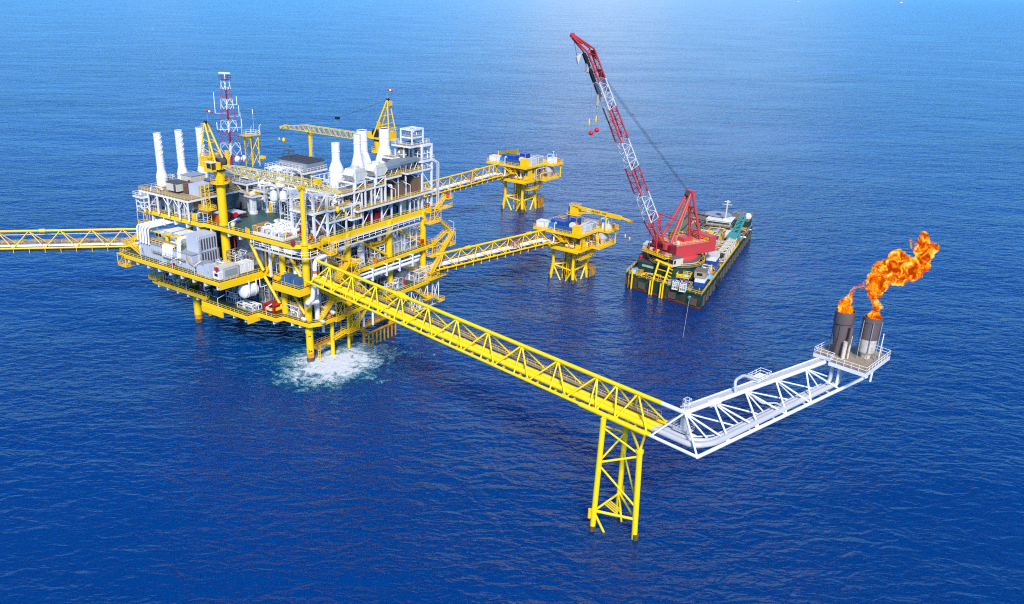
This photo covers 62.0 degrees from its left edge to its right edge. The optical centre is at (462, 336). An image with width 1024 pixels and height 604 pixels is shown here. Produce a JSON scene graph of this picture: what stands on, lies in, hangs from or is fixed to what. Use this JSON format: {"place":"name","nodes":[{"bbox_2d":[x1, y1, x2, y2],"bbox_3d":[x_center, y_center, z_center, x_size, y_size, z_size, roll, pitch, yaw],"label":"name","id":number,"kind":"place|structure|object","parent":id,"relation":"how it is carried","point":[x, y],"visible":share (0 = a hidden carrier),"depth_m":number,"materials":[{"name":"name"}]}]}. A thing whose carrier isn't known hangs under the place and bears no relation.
{"place":"outdoors","nodes":[
{"label":"outdoors","id":0,"kind":"place"},
{"bbox_2d":[0,0,1023,603],"bbox_3d":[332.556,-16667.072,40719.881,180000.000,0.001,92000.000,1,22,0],"label":"sea","id":1,"kind":"structure","parent":0,"point":[158,444],"depth_m":270.44,"materials":[{"name":"liquid"}]},
{"bbox_2d":[117,126,455,361],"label":"offshore platform","id":2,"kind":"structure","parent":1,"relation":"in","point":[261,247],"depth_m":251.09,"materials":[{"name":"yellow paint"}]},
{"bbox_2d":[0,228,138,252],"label":"footbridge","id":3,"kind":"object","parent":2,"relation":"attached to","point":[46,246],"visible":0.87,"depth_m":269.28,"materials":[{"name":"yellow paint"}]},
{"bbox_2d":[148,194,167,211],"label":"pipe skid","id":4,"kind":"object","parent":2,"relation":"on","point":[152,198],"visible":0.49,"depth_m":261.45,"materials":[{"name":"grey paint"}]},
{"bbox_2d":[153,132,174,206],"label":"exhaust stack","id":5,"kind":"object","parent":2,"relation":"on","point":[162,175],"visible":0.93,"depth_m":261.34,"materials":[{"name":"white paint"}]},
{"bbox_2d":[165,179,188,191],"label":"filter house","id":6,"kind":"structure","parent":2,"relation":"on","point":[175,185],"depth_m":256.41,"materials":[{"name":"grey metal"}]},
{"bbox_2d":[138,235,219,270],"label":"generator house","id":7,"kind":"structure","parent":2,"relation":"on","point":[153,250],"depth_m":249.93,"materials":[{"name":"grey paint"}]},
{"bbox_2d":[144,227,177,249],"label":"roof gantry","id":8,"kind":"object","parent":7,"relation":"on","point":[163,241],"visible":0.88,"depth_m":250.60,"materials":[{"name":"yellow metal"}]},
{"bbox_2d":[163,227,184,241],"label":"roof unit","id":9,"kind":"structure","parent":7,"relation":"on","point":[170,231],"depth_m":253.44,"materials":[{"name":"white paint"}]},
{"bbox_2d":[185,229,217,261],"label":"louvred intake","id":10,"kind":"object","parent":7,"relation":"on","point":[202,242],"visible":0.97,"depth_m":245.32,"materials":[{"name":"grey metal"}]},
{"bbox_2d":[173,201,192,218],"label":"pipe skid","id":11,"kind":"object","parent":2,"relation":"on","point":[183,211],"visible":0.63,"depth_m":254.18,"materials":[{"name":"white paint"}]},
{"bbox_2d":[175,276,192,287],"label":"pipe skid","id":12,"kind":"object","parent":2,"relation":"on","point":[182,282],"visible":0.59,"depth_m":263.67,"materials":[{"name":"grey paint"}]},
{"bbox_2d":[174,129,193,178],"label":"exhaust stack","id":13,"kind":"object","parent":2,"relation":"on","point":[179,145],"visible":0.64,"depth_m":265.37,"materials":[{"name":"white paint"}]},
{"bbox_2d":[180,171,205,181],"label":"filter house","id":14,"kind":"structure","parent":2,"relation":"on","point":[194,176],"depth_m":262.80,"materials":[{"name":"grey paint"}]},
{"bbox_2d":[186,198,212,209],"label":"duct box","id":15,"kind":"object","parent":2,"relation":"on","point":[193,205],"visible":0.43,"depth_m":252.87,"materials":[{"name":"grey metal"}]},
{"bbox_2d":[188,181,213,196],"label":"louvred cooler","id":16,"kind":"object","parent":2,"relation":"on","point":[194,188],"visible":0.86,"depth_m":254.07,"materials":[{"name":"grey metal"}]},
{"bbox_2d":[195,127,208,177],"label":"exhaust stack","id":17,"kind":"object","parent":2,"relation":"on","point":[198,131],"visible":0.46,"depth_m":271.08,"materials":[{"name":"white paint"}]},
{"bbox_2d":[196,260,214,275],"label":"ribbed unit","id":18,"kind":"object","parent":2,"relation":"on","point":[200,268],"visible":0.62,"depth_m":240.49,"materials":[{"name":"grey paint"}]},
{"bbox_2d":[198,181,216,223],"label":"access tower","id":19,"kind":"structure","parent":2,"relation":"on","point":[208,208],"depth_m":246.93,"materials":[{"name":"yellow metal"}]},
{"bbox_2d":[204,263,213,278],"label":"tall cabinet","id":20,"kind":"object","parent":2,"relation":"on","point":[208,269],"visible":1,"depth_m":237.63,"materials":[{"name":"grey metal"}]},
{"bbox_2d":[211,258,238,279],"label":"switch cabin","id":21,"kind":"object","parent":2,"relation":"on","point":[228,269],"visible":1,"depth_m":239.15,"materials":[{"name":"white metal"}]},
{"bbox_2d":[213,72,246,167],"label":"radio mast","id":22,"kind":"object","parent":2,"relation":"on","point":[243,158],"visible":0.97,"depth_m":274.28,"materials":[{"name":"metal"}]},
{"bbox_2d":[225,173,241,188],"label":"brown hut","id":23,"kind":"object","parent":2,"relation":"on","point":[231,185],"visible":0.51,"depth_m":263.05,"materials":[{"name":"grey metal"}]},
{"bbox_2d":[225,288,243,303],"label":"pipe skid","id":24,"kind":"object","parent":2,"relation":"on","point":[235,297],"visible":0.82,"depth_m":251.03,"materials":[{"name":"blue paint"}]},
{"bbox_2d":[227,209,246,218],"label":"pipe bundle","id":25,"kind":"object","parent":2,"relation":"on","point":[235,213],"visible":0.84,"depth_m":254.03,"materials":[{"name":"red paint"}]},
{"bbox_2d":[233,193,247,208],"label":"pump cabinet","id":26,"kind":"object","parent":2,"relation":"on","point":[240,200],"visible":0.79,"depth_m":265.08,"materials":[{"name":"grey metal"}]},
{"bbox_2d":[226,247,255,264],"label":"pipe skid","id":27,"kind":"object","parent":2,"relation":"on","point":[237,256],"visible":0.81,"depth_m":249.55,"materials":[{"name":"grey paint"}]},
{"bbox_2d":[226,169,261,183],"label":"pipe skid","id":28,"kind":"object","parent":2,"relation":"on","point":[243,178],"visible":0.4,"depth_m":263.17,"materials":[{"name":"grey paint"}]},
{"bbox_2d":[237,299,261,311],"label":"pipe skid","id":29,"kind":"object","parent":2,"relation":"on","point":[248,306],"visible":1,"depth_m":246.11,"materials":[{"name":"white paint"}]},
{"bbox_2d":[239,109,260,166],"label":"lattice tower","id":30,"kind":"structure","parent":2,"relation":"on","point":[250,134],"depth_m":287.23,"materials":[{"name":"yellow metal"}]},
{"bbox_2d":[238,278,266,297],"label":"pressure drum","id":31,"kind":"object","parent":2,"relation":"on","point":[248,289],"visible":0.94,"depth_m":243.15,"materials":[{"name":"white paint"}]},
{"bbox_2d":[249,191,269,214],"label":"column vessel","id":32,"kind":"object","parent":2,"relation":"on","point":[253,205],"depth_m":259.40,"materials":[{"name":"white paint"}]},
{"bbox_2d":[249,277,281,302],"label":"pipe skid","id":33,"kind":"object","parent":2,"relation":"on","point":[266,295],"visible":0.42,"depth_m":253.29,"materials":[{"name":"grey paint"}]},
{"bbox_2d":[197,121,341,261],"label":"pedestal crane","id":34,"kind":"object","parent":2,"relation":"on","point":[217,167],"visible":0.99,"depth_m":240.36,"materials":[{"name":"yellow paint"}]},
{"bbox_2d":[264,300,281,314],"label":"rescue module","id":35,"kind":"object","parent":2,"relation":"on","point":[274,308],"visible":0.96,"depth_m":243.15,"materials":[{"name":"red paint"}]},
{"bbox_2d":[257,192,288,213],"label":"pipe skid","id":36,"kind":"object","parent":2,"relation":"on","point":[262,207],"visible":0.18,"depth_m":264.97,"materials":[{"name":"grey paint"}]},
{"bbox_2d":[253,218,300,241],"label":"compressor skid","id":37,"kind":"object","parent":2,"relation":"on","point":[278,228],"visible":0.93,"depth_m":237.58,"materials":[{"name":"beige paint"}]},
{"bbox_2d":[251,176,312,195],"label":"pipe skid","id":38,"kind":"object","parent":2,"relation":"on","point":[263,182],"visible":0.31,"depth_m":260.46,"materials":[{"name":"grey paint"}]},
{"bbox_2d":[264,161,302,180],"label":"pipe skid","id":39,"kind":"object","parent":2,"relation":"on","point":[280,168],"visible":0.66,"depth_m":262.68,"materials":[{"name":"white paint"}]},
{"bbox_2d":[275,252,301,274],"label":"pipe skid","id":40,"kind":"object","parent":2,"relation":"on","point":[289,265],"visible":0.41,"depth_m":240.69,"materials":[{"name":"white paint"}]},
{"bbox_2d":[281,272,303,287],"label":"tarpaulin stack","id":41,"kind":"object","parent":2,"relation":"on","point":[290,278],"visible":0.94,"depth_m":234.08,"materials":[{"name":"blue fabric"}]},
{"bbox_2d":[286,295,304,317],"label":"pipe skid","id":42,"kind":"object","parent":2,"relation":"on","point":[295,310],"visible":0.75,"depth_m":241.81,"materials":[{"name":"white paint"}]},
{"bbox_2d":[279,193,315,225],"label":"pipe skid","id":43,"kind":"object","parent":2,"relation":"on","point":[296,216],"visible":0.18,"depth_m":246.96,"materials":[{"name":"white paint"}]},
{"bbox_2d":[277,149,324,171],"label":"roofed shed","id":44,"kind":"structure","parent":2,"relation":"on","point":[305,162],"depth_m":264.81,"materials":[{"name":"grey metal"}]},
{"bbox_2d":[296,183,308,248],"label":"boom rest","id":45,"kind":"object","parent":2,"relation":"on","point":[304,242],"visible":1,"depth_m":227.15,"materials":[{"name":"yellow paint"}]},
{"bbox_2d":[293,196,323,212],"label":"pipe skid","id":46,"kind":"object","parent":2,"relation":"on","point":[307,204],"visible":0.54,"depth_m":234.64,"materials":[{"name":"grey paint"}]},
{"bbox_2d":[296,215,325,238],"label":"pipe skid","id":47,"kind":"object","parent":2,"relation":"on","point":[309,228],"visible":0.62,"depth_m":237.10,"materials":[{"name":"grey paint"}]},
{"bbox_2d":[299,251,323,279],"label":"pipe skid","id":48,"kind":"object","parent":2,"relation":"on","point":[311,264],"visible":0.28,"depth_m":238.94,"materials":[{"name":"white paint"}]},
{"bbox_2d":[303,286,340,312],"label":"pipe skid","id":49,"kind":"object","parent":2,"relation":"on","point":[323,299],"visible":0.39,"depth_m":246.66,"materials":[{"name":"white paint"}]},
{"bbox_2d":[310,212,347,234],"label":"pipe skid","id":50,"kind":"object","parent":2,"relation":"on","point":[338,227],"visible":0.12,"depth_m":243.95,"materials":[{"name":"metal"}]},
{"bbox_2d":[314,245,343,275],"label":"pipe skid","id":51,"kind":"object","parent":2,"relation":"on","point":[332,271],"visible":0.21,"depth_m":243.94,"materials":[{"name":"white paint"}]},
{"bbox_2d":[316,195,344,207],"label":"pipe skid","id":52,"kind":"object","parent":2,"relation":"on","point":[332,200],"visible":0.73,"depth_m":238.34,"materials":[{"name":"grey paint"}]},
{"bbox_2d":[312,242,359,276],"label":"flare header","id":53,"kind":"object","parent":2,"relation":"attached to","point":[314,265],"visible":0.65,"depth_m":232.57,"materials":[{"name":"white paint"}]},
{"bbox_2d":[329,142,343,198],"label":"exhaust stack","id":54,"kind":"object","parent":2,"relation":"on","point":[336,169],"visible":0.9,"depth_m":246.00,"materials":[{"name":"white paint"}]},
{"bbox_2d":[280,98,397,155],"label":"pedestal crane","id":55,"kind":"object","parent":2,"relation":"on","point":[373,134],"visible":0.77,"depth_m":272.13,"materials":[{"name":"yellow paint"}]},
{"bbox_2d":[323,234,365,262],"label":"pipe skid","id":56,"kind":"object","parent":2,"relation":"on","point":[353,252],"visible":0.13,"depth_m":257.45,"materials":[{"name":"metal"}]},
{"bbox_2d":[342,165,367,189],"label":"intake hood","id":57,"kind":"object","parent":2,"relation":"on","point":[355,173],"visible":1,"depth_m":241.94,"materials":[{"name":"grey paint"}]},
{"bbox_2d":[351,133,363,181],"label":"exhaust stack","id":58,"kind":"object","parent":2,"relation":"on","point":[357,159],"visible":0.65,"depth_m":255.84,"materials":[{"name":"white paint"}]},
{"bbox_2d":[356,129,370,166],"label":"exhaust stack","id":59,"kind":"object","parent":2,"relation":"on","point":[364,151],"visible":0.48,"depth_m":265.48,"materials":[{"name":"white paint"}]},
{"bbox_2d":[355,229,385,251],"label":"pipe skid","id":60,"kind":"object","parent":2,"relation":"on","point":[373,239],"visible":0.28,"depth_m":263.67,"materials":[{"name":"metal"}]},
{"bbox_2d":[353,262,389,285],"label":"pipe skid","id":61,"kind":"object","parent":2,"relation":"on","point":[376,277],"visible":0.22,"depth_m":257.49,"materials":[{"name":"white paint"}]},
{"bbox_2d":[366,188,380,203],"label":"pipe skid","id":62,"kind":"object","parent":2,"relation":"on","point":[369,199],"visible":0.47,"depth_m":253.00,"materials":[{"name":"grey paint"}]},
{"bbox_2d":[364,241,384,259],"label":"pipe skid","id":63,"kind":"object","parent":2,"relation":"on","point":[372,253],"visible":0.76,"depth_m":257.71,"materials":[{"name":"white paint"}]},
{"bbox_2d":[364,161,387,184],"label":"intake hood","id":64,"kind":"object","parent":2,"relation":"on","point":[376,169],"visible":1,"depth_m":248.51,"materials":[{"name":"grey paint"}]},
{"bbox_2d":[366,230,393,246],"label":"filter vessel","id":65,"kind":"object","parent":2,"relation":"on","point":[379,241],"visible":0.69,"depth_m":258.09,"materials":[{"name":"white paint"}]},
{"bbox_2d":[375,127,392,172],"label":"exhaust stack","id":66,"kind":"object","parent":2,"relation":"on","point":[384,139],"visible":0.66,"depth_m":266.87,"materials":[{"name":"white paint"}]},
{"bbox_2d":[356,255,419,283],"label":"header pipe","id":67,"kind":"object","parent":2,"relation":"attached to","point":[417,259],"visible":0.74,"depth_m":258.31,"materials":[{"name":"white metal"}]},
{"bbox_2d":[359,254,420,280],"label":"header pipe","id":68,"kind":"object","parent":2,"relation":"hanging from","point":[386,267],"visible":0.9,"depth_m":257.31,"materials":[{"name":"white metal"}]},
{"bbox_2d":[377,179,404,196],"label":"turbine enclosure","id":69,"kind":"object","parent":2,"relation":"on","point":[401,187],"visible":0.49,"depth_m":260.32,"materials":[{"name":"brown metal"}]},
{"bbox_2d":[378,277,405,293],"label":"pipe skid","id":70,"kind":"object","parent":2,"relation":"on","point":[395,285],"visible":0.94,"depth_m":264.60,"materials":[{"name":"grey paint"}]},
{"bbox_2d":[383,229,401,254],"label":"pipe skid","id":71,"kind":"object","parent":2,"relation":"on","point":[396,241],"visible":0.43,"depth_m":263.87,"materials":[{"name":"white paint"}]},
{"bbox_2d":[388,156,419,171],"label":"slab cooler","id":72,"kind":"object","parent":2,"relation":"on","point":[401,161],"visible":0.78,"depth_m":260.86,"materials":[{"name":"white paint"}]},
{"bbox_2d":[395,223,416,251],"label":"pipe skid","id":73,"kind":"object","parent":2,"relation":"on","point":[405,245],"visible":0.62,"depth_m":267.95,"materials":[{"name":"white paint"}]},
{"bbox_2d":[395,257,417,279],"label":"grey tank","id":74,"kind":"object","parent":2,"relation":"on","point":[403,272],"visible":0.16,"depth_m":273.94,"materials":[{"name":"grey metal"}]},
{"bbox_2d":[393,173,420,192],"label":"turbine enclosure","id":75,"kind":"object","parent":2,"relation":"on","point":[414,183],"visible":0.47,"depth_m":266.12,"materials":[{"name":"brown metal"}]},
{"bbox_2d":[404,220,419,245],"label":"pipe skid","id":76,"kind":"object","parent":2,"relation":"on","point":[413,233],"visible":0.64,"depth_m":272.43,"materials":[{"name":"white paint"}]},
{"bbox_2d":[410,146,429,159],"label":"pipe skid","id":77,"kind":"object","parent":2,"relation":"on","point":[417,150],"visible":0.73,"depth_m":266.96,"materials":[{"name":"white paint"}]},
{"bbox_2d":[408,261,434,282],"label":"pipe skid","id":78,"kind":"object","parent":2,"relation":"on","point":[418,276],"visible":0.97,"depth_m":273.12,"materials":[{"name":"white paint"}]},
{"bbox_2d":[272,327,434,401],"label":"sea foam","id":79,"kind":"object","parent":1,"relation":"on","point":[344,363],"visible":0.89,"depth_m":241.88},
{"bbox_2d":[486,153,563,212],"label":"wellhead platform","id":80,"kind":"structure","parent":1,"relation":"in","point":[520,177],"depth_m":406.23,"materials":[{"name":"yellow paint"}]},
{"bbox_2d":[415,163,505,201],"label":"footbridge","id":81,"kind":"object","parent":80,"relation":"attached to","point":[477,180],"visible":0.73,"depth_m":380.76,"materials":[{"name":"yellow paint"}]},
{"bbox_2d":[533,215,618,283],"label":"wellhead platform","id":82,"kind":"structure","parent":1,"relation":"in","point":[572,246],"depth_m":309.78,"materials":[{"name":"yellow paint"}]},
{"bbox_2d":[429,229,554,273],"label":"footbridge","id":83,"kind":"object","parent":82,"relation":"attached to","point":[488,257],"visible":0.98,"depth_m":288.90,"materials":[{"name":"yellow paint"}]},
{"bbox_2d":[566,202,632,222],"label":"jib crane","id":84,"kind":"object","parent":82,"relation":"on","point":[574,210],"visible":0.98,"depth_m":310.20,"materials":[{"name":"yellow paint"}]},
{"bbox_2d":[587,406,647,540],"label":"bridge support tower","id":85,"kind":"structure","parent":1,"relation":"in","point":[592,516],"depth_m":165.83,"materials":[{"name":"yellow metal"}]},
{"bbox_2d":[304,259,667,436],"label":"flare bridge","id":86,"kind":"structure","parent":85,"relation":"on","point":[629,411],"depth_m":181.33,"materials":[{"name":"yellow paint"}]},
{"bbox_2d":[304,275,334,307],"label":"flare header","id":87,"kind":"object","parent":86,"relation":"attached to","point":[311,301],"visible":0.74,"depth_m":231.73,"materials":[{"name":"white paint"}]},
{"bbox_2d":[649,358,867,458],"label":"flare boom","id":88,"kind":"object","parent":86,"relation":"attached to","point":[682,433],"visible":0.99,"depth_m":157.78,"materials":[{"name":"white paint"}]},
{"bbox_2d":[813,337,890,385],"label":"flare deck","id":89,"kind":"structure","parent":88,"relation":"attached to","point":[858,365],"depth_m":172.02,"materials":[{"name":"white paint"}]},
{"bbox_2d":[828,308,855,358],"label":"flare burner","id":90,"kind":"object","parent":89,"relation":"on","point":[842,330],"visible":0.97,"depth_m":171.64,"materials":[{"name":"metal"}]},
{"bbox_2d":[838,280,865,313],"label":"flame","id":91,"kind":"object","parent":90,"relation":"on","point":[845,306],"visible":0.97,"depth_m":170.22,"materials":[{"name":"orange"}]},
{"bbox_2d":[855,313,884,360],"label":"flare burner","id":92,"kind":"object","parent":89,"relation":"on","point":[869,335],"visible":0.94,"depth_m":170.63,"materials":[{"name":"white paint"}]},
{"bbox_2d":[865,231,939,319],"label":"flame","id":93,"kind":"object","parent":92,"relation":"on","point":[897,267],"visible":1,"depth_m":165.63,"materials":[{"name":"orange"}]},
{"bbox_2d":[625,210,752,308],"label":"crane barge","id":94,"kind":"object","parent":1,"relation":"on","point":[697,300],"visible":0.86,"depth_m":304.35,"materials":[{"name":"green paint"}]},
{"bbox_2d":[648,259,672,298],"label":"diver gantry","id":95,"kind":"object","parent":94,"relation":"on","point":[666,274],"visible":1,"depth_m":299.80,"materials":[{"name":"yellow paint"}]},
{"bbox_2d":[647,253,704,272],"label":"crane tub","id":96,"kind":"object","parent":94,"relation":"on","point":[699,261],"visible":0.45,"depth_m":305.37,"materials":[{"name":"green paint"}]},
{"bbox_2d":[570,33,716,266],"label":"derrick crane","id":97,"kind":"object","parent":96,"relation":"on","point":[675,250],"visible":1,"depth_m":301.23,"materials":[{"name":"red paint"}]},
{"bbox_2d":[669,221,699,235],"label":"deck house","id":98,"kind":"structure","parent":94,"relation":"on","point":[684,223],"depth_m":355.35,"materials":[{"name":"green paint"}]},
{"bbox_2d":[694,277,706,283],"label":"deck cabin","id":99,"kind":"object","parent":94,"relation":"on","point":[699,280],"visible":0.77,"depth_m":296.35,"materials":[{"name":"white metal"}]},
{"bbox_2d":[694,267,707,278],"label":"deck cabin","id":100,"kind":"object","parent":99,"relation":"on","point":[700,273],"visible":1,"depth_m":295.87,"materials":[{"name":"grey metal"}]},
{"bbox_2d":[706,257,719,264],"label":"long container","id":101,"kind":"object","parent":94,"relation":"on","point":[713,262],"visible":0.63,"depth_m":318.46,"materials":[{"name":"blue metal"}]},
{"bbox_2d":[706,251,719,261],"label":"long container","id":102,"kind":"object","parent":101,"relation":"on","point":[714,256],"visible":0.97,"depth_m":318.04,"materials":[{"name":"white metal"}]},
{"bbox_2d":[693,215,735,229],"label":"bridge house","id":103,"kind":"structure","parent":94,"relation":"on","point":[713,221],"depth_m":359.87,"materials":[{"name":"white paint"}]},
{"bbox_2d":[718,237,736,261],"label":"spare boom","id":104,"kind":"object","parent":94,"relation":"on","point":[725,245],"visible":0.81,"depth_m":331.74,"materials":[{"name":"beige paint"}]},
{"bbox_2d":[727,213,746,241],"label":"crawler crane","id":105,"kind":"object","parent":94,"relation":"on","point":[732,234],"visible":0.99,"depth_m":353.37,"materials":[{"name":"teal paint"}]},
{"bbox_2d":[731,211,752,230],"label":"stern house","id":106,"kind":"structure","parent":94,"relation":"on","point":[747,223],"depth_m":369.18,"materials":[{"name":"green paint"}]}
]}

